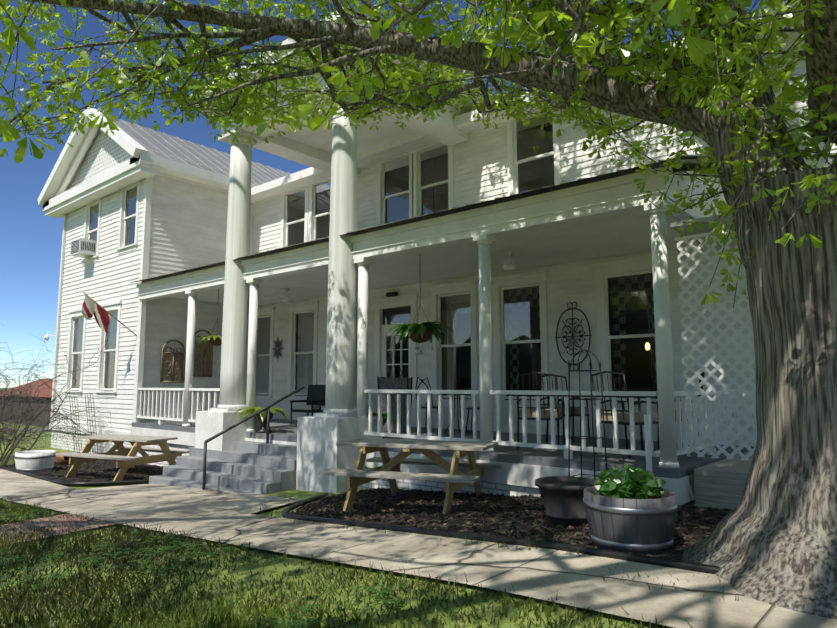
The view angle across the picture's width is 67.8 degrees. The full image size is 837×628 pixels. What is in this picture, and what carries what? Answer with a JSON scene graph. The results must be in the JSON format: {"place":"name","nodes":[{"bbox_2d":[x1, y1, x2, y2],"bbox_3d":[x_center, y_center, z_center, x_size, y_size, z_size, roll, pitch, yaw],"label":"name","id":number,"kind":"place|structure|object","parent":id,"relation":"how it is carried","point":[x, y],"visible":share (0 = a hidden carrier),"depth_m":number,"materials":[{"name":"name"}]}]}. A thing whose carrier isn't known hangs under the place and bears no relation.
{"place":"outdoors","nodes":[
{"label":"outdoors","id":0,"kind":"place"},
{"bbox_2d":[0,498,30,510],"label":"lawn grass","id":1,"kind":"structure","parent":0,"point":[6,507],"depth_m":8.76,"materials":[{"name":"green plant"}]},
{"bbox_2d":[0,514,117,544],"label":"gravel patch","id":2,"kind":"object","parent":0,"point":[57,520],"depth_m":7.09,"materials":[{"name":"gravel"}]},
{"bbox_2d":[0,388,730,627],"bbox_3d":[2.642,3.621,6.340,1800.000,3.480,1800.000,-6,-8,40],"label":"terrain","id":3,"kind":"structure","parent":0,"point":[267,566],"depth_m":4.18,"materials":[{"name":"green plant"}]},
{"bbox_2d":[0,378,52,425],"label":"distant buildings","id":4,"kind":"structure","parent":3,"relation":"on","point":[45,389],"depth_m":67.28,"materials":[{"name":"red brick"}]},
{"bbox_2d":[0,329,117,464],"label":"bare shrub","id":5,"kind":"object","parent":3,"relation":"on","point":[22,416],"visible":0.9,"depth_m":14.30,"materials":[{"name":"plant"}]},
{"bbox_2d":[0,459,162,485],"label":"mulch bed","id":6,"kind":"object","parent":3,"relation":"on","point":[96,474],"visible":0.19,"depth_m":12.42,"materials":[{"name":"brown wood"}]},
{"bbox_2d":[14,450,55,473],"bbox_3d":[-7.757,3.001,12.605,0.737,0.420,0.737,-6,-8,40],"label":"planter","id":7,"kind":"object","parent":6,"relation":"on","point":[34,461],"visible":0.9,"depth_m":12.35,"materials":[{"name":"wood"}]},
{"bbox_2d":[55,451,68,463],"bbox_3d":[-7.873,3.208,13.809,0.450,0.315,0.320,-6,-8,40],"label":"terracotta jar","id":8,"kind":"object","parent":6,"relation":"on","point":[61,459],"visible":0.5,"depth_m":13.68,"materials":[{"name":"brown ceramic"}]},
{"bbox_2d":[56,434,188,480],"bbox_3d":[-5.740,2.810,12.211,1.950,0.788,1.556,-3,-7,25],"label":"picnic table","id":9,"kind":"object","parent":6,"relation":"on","point":[124,457],"visible":0.83,"depth_m":11.99,"materials":[{"name":"brown wood"}]},
{"bbox_2d":[0,466,719,573],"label":"bed edging","id":10,"kind":"object","parent":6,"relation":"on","point":[685,565],"visible":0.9,"depth_m":5.12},
{"bbox_2d":[4,459,731,560],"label":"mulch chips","id":11,"kind":"object","parent":6,"relation":"on","point":[356,516],"visible":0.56,"depth_m":6.74,"materials":[{"name":"brown wood"}]},
{"bbox_2d":[69,393,108,453],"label":"wall trellises","id":12,"kind":"object","parent":3,"relation":"on","point":[101,444],"depth_m":15.20,"materials":[{"name":"white metal"}]},
{"bbox_2d":[0,505,409,627],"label":"lawn clover weeds","id":13,"kind":"object","parent":3,"relation":"on","point":[308,620],"visible":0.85,"depth_m":4.87,"materials":[{"name":"green plant"}]},
{"bbox_2d":[149,441,296,493],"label":"front steps","id":14,"kind":"structure","parent":3,"relation":"on","point":[252,467],"depth_m":10.27,"materials":[{"name":"grey paint"}]},
{"bbox_2d":[202,386,304,489],"bbox_3d":[-2.740,2.098,10.586,0.048,1.742,1.984,-6,-8,40],"label":"step handrail","id":15,"kind":"object","parent":14,"relation":"on","point":[237,424],"visible":0.85,"depth_m":10.41,"materials":[{"name":"black metal"}]},
{"bbox_2d":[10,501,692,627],"bbox_3d":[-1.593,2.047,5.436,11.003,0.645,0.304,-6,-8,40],"label":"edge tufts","id":16,"kind":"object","parent":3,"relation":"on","point":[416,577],"visible":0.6,"depth_m":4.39,"materials":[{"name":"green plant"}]},
{"bbox_2d":[0,0,836,618],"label":"oak tree","id":17,"kind":"object","parent":3,"relation":"on","point":[772,536],"visible":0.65,"depth_m":4.09,"materials":[{"name":"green plant"}]},
{"bbox_2d":[0,0,836,311],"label":"oak foliage","id":18,"kind":"object","parent":17,"relation":"attached to","point":[678,12],"visible":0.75,"depth_m":4.66,"materials":[{"name":"green plant"}]},
{"bbox_2d":[130,155,751,505],"bbox_3d":[-0.917,0.724,11.533,12.461,5.484,3.314,-6,-8,40],"label":"porch","id":19,"kind":"object","parent":3,"relation":"on","point":[612,214],"visible":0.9,"depth_m":8.57,"materials":[{"name":"paint"}]},
{"bbox_2d":[196,288,221,345],"bbox_3d":[-4.365,0.119,13.619,0.828,1.373,0.903,-6,-8,40],"label":"hanging fern","id":20,"kind":"object","parent":19,"relation":"hanging from","point":[215,340],"visible":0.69,"depth_m":13.44,"materials":[{"name":"green plant"}]},
{"bbox_2d":[234,407,290,432],"bbox_3d":[-2.809,1.913,11.306,1.096,0.470,1.046,-6,-8,40],"label":"potted fern","id":21,"kind":"object","parent":19,"relation":"on","point":[261,417],"visible":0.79,"depth_m":11.15,"materials":[{"name":"green plant"}]},
{"bbox_2d":[258,288,310,301],"bbox_3d":[-2.883,-0.411,13.758,1.217,0.300,1.175,-6,-8,40],"label":"ceiling fan","id":22,"kind":"object","parent":19,"relation":"on","point":[283,298],"visible":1,"depth_m":13.64},
{"bbox_2d":[290,385,325,424],"bbox_3d":[-2.352,1.974,13.579,0.640,0.860,0.633,-4,-7,30],"label":"chair","id":23,"kind":"object","parent":19,"relation":"on","point":[316,394],"visible":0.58,"depth_m":13.71,"materials":[{"name":"black metal"}]},
{"bbox_2d":[318,401,324,412],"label":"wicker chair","id":24,"kind":"object","parent":19,"relation":"on","point":[321,408],"visible":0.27,"depth_m":13.15,"materials":[{"name":"black wicker"}]},
{"bbox_2d":[190,7,483,492],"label":"portico","id":25,"kind":"structure","parent":19,"relation":"on","point":[334,152],"depth_m":11.08,"materials":[{"name":"paint"}]},
{"bbox_2d":[377,366,412,430],"bbox_3d":[-0.431,1.572,11.546,0.570,1.216,0.718,-1,-6,6],"label":"chair","id":26,"kind":"object","parent":19,"relation":"on","point":[395,383],"visible":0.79,"depth_m":11.34,"materials":[{"name":"black metal"}]},
{"bbox_2d":[385,253,454,349],"bbox_3d":[0.036,-0.198,9.956,1.192,1.565,1.150,-6,-8,40],"label":"hanging fern","id":27,"kind":"object","parent":19,"relation":"hanging from","point":[421,332],"visible":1,"depth_m":9.76,"materials":[{"name":"green plant"}]},
{"bbox_2d":[415,377,437,432],"bbox_3d":[0.172,1.650,11.363,0.380,1.009,0.438,4,-7,-29],"label":"bistro chair","id":28,"kind":"object","parent":19,"relation":"on","point":[432,406],"visible":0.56,"depth_m":11.46,"materials":[{"name":"black metal"}]},
{"bbox_2d":[444,394,468,433],"bbox_3d":[0.697,1.772,11.146,0.600,0.724,0.600,-6,-8,40],"label":"bistro table","id":29,"kind":"object","parent":19,"relation":"on","point":[457,412],"visible":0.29,"depth_m":11.14,"materials":[{"name":"black metal"}]},
{"bbox_2d":[465,406,479,435],"bbox_3d":[1.041,1.581,10.752,0.438,1.009,0.380,-2,-7,20],"label":"bistro chair","id":30,"kind":"object","parent":19,"relation":"on","point":[471,407],"visible":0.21,"depth_m":10.66,"materials":[{"name":"black metal"}]},
{"bbox_2d":[471,251,548,271],"bbox_3d":[1.486,-0.840,9.968,1.217,0.300,1.175,-6,-8,40],"label":"ceiling fan","id":31,"kind":"object","parent":19,"relation":"on","point":[509,264],"visible":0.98,"depth_m":9.86},
{"bbox_2d":[516,372,564,449],"bbox_3d":[1.688,1.328,8.625,0.572,1.034,0.635,-2,-7,20],"label":"patio chair","id":32,"kind":"object","parent":19,"relation":"on","point":[545,413],"visible":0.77,"depth_m":8.44,"materials":[{"name":"black metal"}]},
{"bbox_2d":[537,374,589,441],"bbox_3d":[2.248,1.454,9.741,0.572,1.034,0.635,2,-7,-19],"label":"patio chair","id":33,"kind":"object","parent":19,"relation":"on","point":[577,411],"visible":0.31,"depth_m":9.80,"materials":[{"name":"black metal"}]},
{"bbox_2d":[539,395,657,450],"bbox_3d":[2.589,1.490,8.683,1.500,0.723,0.950,-6,-8,40],"label":"patio table","id":34,"kind":"object","parent":19,"relation":"on","point":[641,431],"visible":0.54,"depth_m":8.48,"materials":[{"name":"black metal"}]},
{"bbox_2d":[591,371,658,458],"bbox_3d":[2.553,1.222,7.691,0.635,1.034,0.572,4,-7,-29],"label":"patio chair","id":35,"kind":"object","parent":19,"relation":"on","point":[623,416],"visible":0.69,"depth_m":7.55,"materials":[{"name":"black metal"}]},
{"bbox_2d":[657,372,704,449],"bbox_3d":[3.570,1.311,8.473,0.635,1.034,0.572,-2,-7,20],"label":"patio chair","id":36,"kind":"object","parent":19,"relation":"on","point":[702,375],"visible":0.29,"depth_m":8.27,"materials":[{"name":"black metal"}]},
{"bbox_2d":[49,32,836,453],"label":"house walls","id":37,"kind":"structure","parent":3,"relation":"on","point":[181,224],"depth_m":14.69,"materials":[{"name":"white wood"}]},
{"bbox_2d":[43,334,53,340],"bbox_3d":[-10.677,0.616,17.990,0.443,0.288,0.130,-4,-7,30],"label":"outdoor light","id":38,"kind":"object","parent":37,"relation":"attached to","point":[46,337],"visible":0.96,"depth_m":18.02,"materials":[{"name":"white glass"}]},
{"bbox_2d":[82,292,136,335],"bbox_3d":[-7.141,0.010,14.402,1.193,0.968,0.180,4,-8,-34],"label":"garden flag","id":39,"kind":"object","parent":37,"relation":"attached to","point":[91,307],"visible":0.98,"depth_m":14.24,"materials":[{"name":"red fabric"}]},
{"bbox_2d":[160,340,185,382],"bbox_3d":[-5.962,1.145,15.144,0.045,1.039,0.609,-6,-8,40],"label":"arched wall panel","id":40,"kind":"object","parent":37,"relation":"attached to","point":[173,367],"visible":1,"depth_m":15.12,"materials":[{"name":"gold metal"}]},
{"bbox_2d":[193,330,212,376],"bbox_3d":[-5.468,0.991,15.742,0.045,1.199,0.589,-6,-8,40],"label":"arched wall panel","id":41,"kind":"object","parent":37,"relation":"attached to","point":[203,357],"visible":0.79,"depth_m":15.75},
{"bbox_2d":[273,337,283,361],"bbox_3d":[-3.612,0.887,15.975,0.540,0.720,0.001,-6,-8,40],"label":"wall ornament","id":42,"kind":"object","parent":37,"relation":"attached to","point":[277,343],"visible":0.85,"depth_m":15.97,"materials":[{"name":"black metal"}]},
{"bbox_2d":[63,110,657,426],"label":"windows and door","id":43,"kind":"structure","parent":37,"relation":"attached to","point":[632,299],"depth_m":12.68,"materials":[{"name":"white glass"}]},
{"bbox_2d":[70,238,96,257],"bbox_3d":[-8.986,-1.766,16.722,0.604,0.400,0.445,-6,-8,40],"label":"window air conditioner","id":44,"kind":"object","parent":43,"relation":"attached to","point":[83,248],"depth_m":16.56,"materials":[{"name":"white metal"}]},
{"bbox_2d":[413,344,422,353],"bbox_3d":[-0.013,0.587,12.782,0.220,0.462,0.214,-6,-8,40],"label":"wall lamp","id":45,"kind":"object","parent":37,"relation":"attached to","point":[417,351],"visible":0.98,"depth_m":12.71,"materials":[{"name":"white metal"}]},
{"bbox_2d":[37,1,803,217],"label":"roofs","id":46,"kind":"structure","parent":37,"relation":"on","point":[93,165],"depth_m":16.22,"materials":[{"name":"metal"}]},
{"bbox_2d":[555,302,591,369],"bbox_3d":[2.635,0.382,10.625,0.680,1.182,0.022,-6,-8,40],"label":"iron scroll wall decor","id":47,"kind":"object","parent":37,"relation":"attached to","point":[573,336],"visible":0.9,"depth_m":10.62,"materials":[{"name":"black metal"}]},
{"bbox_2d":[260,502,696,543],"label":"fallen leaves","id":48,"kind":"object","parent":3,"relation":"on","point":[475,522],"visible":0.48,"depth_m":5.45,"materials":[{"name":"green plant"}]},
{"bbox_2d":[289,488,730,562],"bbox_3d":[1.439,2.026,5.922,7.450,0.349,2.390,-6,-8,40],"label":"mulch bed","id":49,"kind":"object","parent":3,"relation":"on","point":[585,542],"visible":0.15,"depth_m":6.19,"materials":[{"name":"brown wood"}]},
{"bbox_2d":[319,438,502,513],"bbox_3d":[-0.015,1.950,7.524,1.830,0.788,1.556,-2,-7,20],"label":"picnic table","id":50,"kind":"object","parent":49,"relation":"on","point":[455,479],"visible":0.96,"depth_m":7.32,"materials":[{"name":"brown wood"}]},
{"bbox_2d":[534,476,600,526],"bbox_3d":[1.389,1.757,5.777,0.610,0.415,0.610,-6,-8,40],"label":"plant pot","id":51,"kind":"object","parent":49,"relation":"on","point":[562,497],"visible":0.71,"depth_m":5.59,"materials":[{"name":"plastic"}]},
{"bbox_2d":[568,350,606,479],"bbox_3d":[1.768,1.212,6.546,0.349,1.675,0.349,-6,-8,40],"label":"garden obelisk","id":52,"kind":"object","parent":49,"relation":"on","point":[579,398],"visible":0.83,"depth_m":6.55,"materials":[{"name":"black metal"}]},
{"bbox_2d":[583,486,677,554],"bbox_3d":[1.628,1.593,4.793,0.697,0.440,0.697,-6,-8,40],"label":"barrel planter","id":53,"kind":"object","parent":49,"relation":"on","point":[639,526],"visible":0.81,"depth_m":4.52,"materials":[{"name":"plastic"}]},
{"bbox_2d":[594,463,666,498],"bbox_3d":[1.629,1.299,4.829,0.540,0.276,0.530,-6,-8,40],"label":"plant","id":54,"kind":"object","parent":53,"relation":"on","point":[611,481],"visible":1,"depth_m":4.71,"materials":[{"name":"green plant"}]},
{"bbox_2d":[644,415,651,471],"bbox_3d":[2.394,1.555,6.470,0.060,1.006,0.060,-6,-8,40],"label":"white pvc pipe","id":55,"kind":"object","parent":3,"relation":"on","point":[648,451],"visible":0.66,"depth_m":6.47,"materials":[{"name":"white plastic"}]},
{"bbox_2d":[670,214,756,509],"bbox_3d":[4.246,0.580,6.990,1.760,3.050,2.650,-6,-8,40],"label":"lattice screen","id":56,"kind":"object","parent":3,"relation":"on","point":[720,484],"visible":0.42,"depth_m":6.43,"materials":[{"name":"wood"}]},
{"bbox_2d":[50,214,704,427],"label":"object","id":57,"kind":"object","parent":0,"point":[393,294],"visible":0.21,"depth_m":17.73,"materials":[{"name":"white wood"}]},
{"bbox_2d":[367,412,402,437],"bbox_3d":[-0.695,1.783,9.985,0.884,0.432,0.839,0,-6,-4],"label":"fern","id":58,"kind":"object","parent":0,"point":[384,415],"visible":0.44,"depth_m":9.83,"materials":[{"name":"green plant"}]},
{"bbox_2d":[0,0,784,387],"label":"sky","id":59,"kind":"structure","parent":0,"point":[30,240],"materials":[{"name":"blue"}]},
{"bbox_2d":[0,469,836,627],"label":"sidewalk","id":60,"kind":"structure","parent":0,"point":[573,578],"depth_m":4.65,"materials":[{"name":"concrete"}]},
{"bbox_2d":[289,516,613,558],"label":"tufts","id":61,"kind":"object","parent":60,"relation":"on","point":[529,548],"visible":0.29,"depth_m":5.08,"materials":[{"name":"green plant"}]},
{"bbox_2d":[601,564,772,604],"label":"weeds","id":62,"kind":"object","parent":60,"relation":"on","point":[673,583],"visible":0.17,"depth_m":3.79,"materials":[{"name":"green plant"}]}
]}

